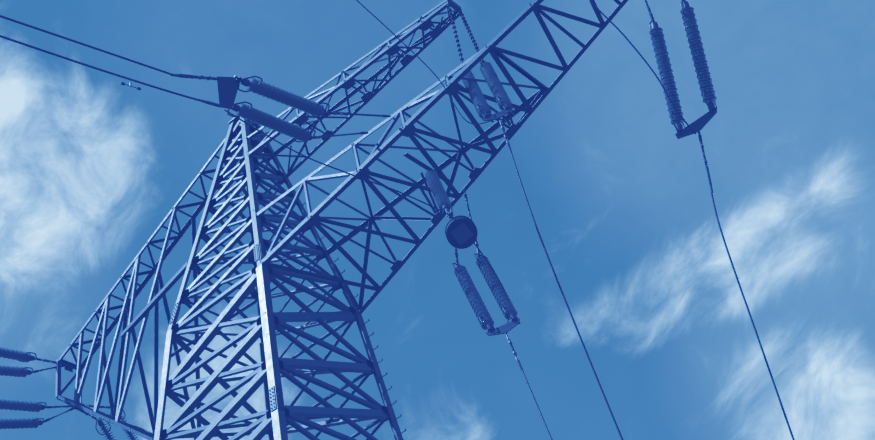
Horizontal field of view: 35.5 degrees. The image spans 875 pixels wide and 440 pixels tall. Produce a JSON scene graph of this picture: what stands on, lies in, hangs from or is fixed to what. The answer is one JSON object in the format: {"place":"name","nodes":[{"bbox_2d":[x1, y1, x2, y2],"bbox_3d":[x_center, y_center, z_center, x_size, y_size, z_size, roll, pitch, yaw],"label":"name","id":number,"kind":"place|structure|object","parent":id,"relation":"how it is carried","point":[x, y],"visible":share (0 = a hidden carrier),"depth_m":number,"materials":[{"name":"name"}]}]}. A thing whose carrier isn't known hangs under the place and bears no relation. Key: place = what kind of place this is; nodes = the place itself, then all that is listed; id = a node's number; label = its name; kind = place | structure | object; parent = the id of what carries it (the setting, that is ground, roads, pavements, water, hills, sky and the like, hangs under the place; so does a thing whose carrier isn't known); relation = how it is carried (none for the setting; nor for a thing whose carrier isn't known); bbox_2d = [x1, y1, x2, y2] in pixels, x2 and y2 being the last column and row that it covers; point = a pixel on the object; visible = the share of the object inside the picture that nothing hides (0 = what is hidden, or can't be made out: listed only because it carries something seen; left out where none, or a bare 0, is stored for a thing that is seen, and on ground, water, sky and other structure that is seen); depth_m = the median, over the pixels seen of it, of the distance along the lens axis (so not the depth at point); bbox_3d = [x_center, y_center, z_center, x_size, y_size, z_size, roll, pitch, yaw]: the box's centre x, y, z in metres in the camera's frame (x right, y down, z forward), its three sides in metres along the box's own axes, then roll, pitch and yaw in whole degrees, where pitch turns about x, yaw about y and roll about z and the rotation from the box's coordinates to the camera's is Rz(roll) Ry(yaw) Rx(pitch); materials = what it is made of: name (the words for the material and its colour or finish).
{"place":"outdoors","nodes":[
{"label":"outdoors","id":0,"kind":"place"},
{"bbox_2d":[163,116,385,439],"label":"tower body","id":1,"kind":"structure","parent":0,"point":[370,402],"depth_m":36.70,"materials":[{"name":"metal"}]},
{"bbox_2d":[154,116,402,439],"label":"tower legs","id":2,"kind":"object","parent":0,"point":[269,349],"visible":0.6,"depth_m":37.18,"materials":[{"name":"metal"}]},
{"bbox_2d":[160,117,406,439],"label":"tower plate bolts","id":3,"kind":"object","parent":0,"point":[185,294],"visible":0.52,"depth_m":38.10,"materials":[{"name":"metal"}]},
{"bbox_2d":[16,0,716,434],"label":"line hardware","id":4,"kind":"object","parent":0,"point":[228,88],"visible":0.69,"depth_m":32.91,"materials":[{"name":"metal"}]},
{"bbox_2d":[0,7,716,439],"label":"insulator sheds","id":5,"kind":"object","parent":4,"relation":"on","point":[432,177],"visible":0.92,"depth_m":33.31,"materials":[{"name":"ceramic"}]},
{"bbox_2d":[0,0,794,439],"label":"conductors","id":6,"kind":"object","parent":4,"relation":"attached to","point":[424,202],"visible":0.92,"depth_m":29.96,"materials":[{"name":"metal"}]},
{"bbox_2d":[445,215,477,248],"bbox_3d":[0.580,0.297,33.493,0.824,0.698,0.818,-35,-44,26],"label":"jumper weight drum","id":7,"kind":"object","parent":4,"relation":"on","point":[453,223],"visible":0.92,"depth_m":33.36,"materials":[{"name":"metal"}]},
{"bbox_2d":[0,0,874,439],"label":"sky","id":8,"kind":"structure","parent":0,"point":[92,164],"materials":[{"name":"blue"}]},
{"bbox_2d":[450,222,473,244],"bbox_3d":[0.599,0.338,33.333,0.408,0.352,0.459,-35,-44,26],"label":"jumper weight plate","id":9,"kind":"object","parent":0,"point":[462,233],"visible":1,"depth_m":33.33,"materials":[{"name":"metal"}]},
{"label":"ground","id":10,"kind":"structure","parent":0,"visible":0},
{"bbox_2d":[160,120,392,439],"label":"tower diagonals","id":11,"kind":"object","parent":10,"relation":"on","point":[248,390],"visible":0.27,"depth_m":36.59,"materials":[{"name":"metal"}]},
{"bbox_2d":[57,0,627,439],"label":"cross arms","id":12,"kind":"object","parent":11,"relation":"attached to","point":[455,88],"visible":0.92,"depth_m":38.13},
{"bbox_2d":[55,358,83,411],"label":"tip frame","id":13,"kind":"object","parent":12,"relation":"attached to","point":[65,387],"visible":0.52,"depth_m":43.51,"materials":[{"name":"metal"}]}
]}

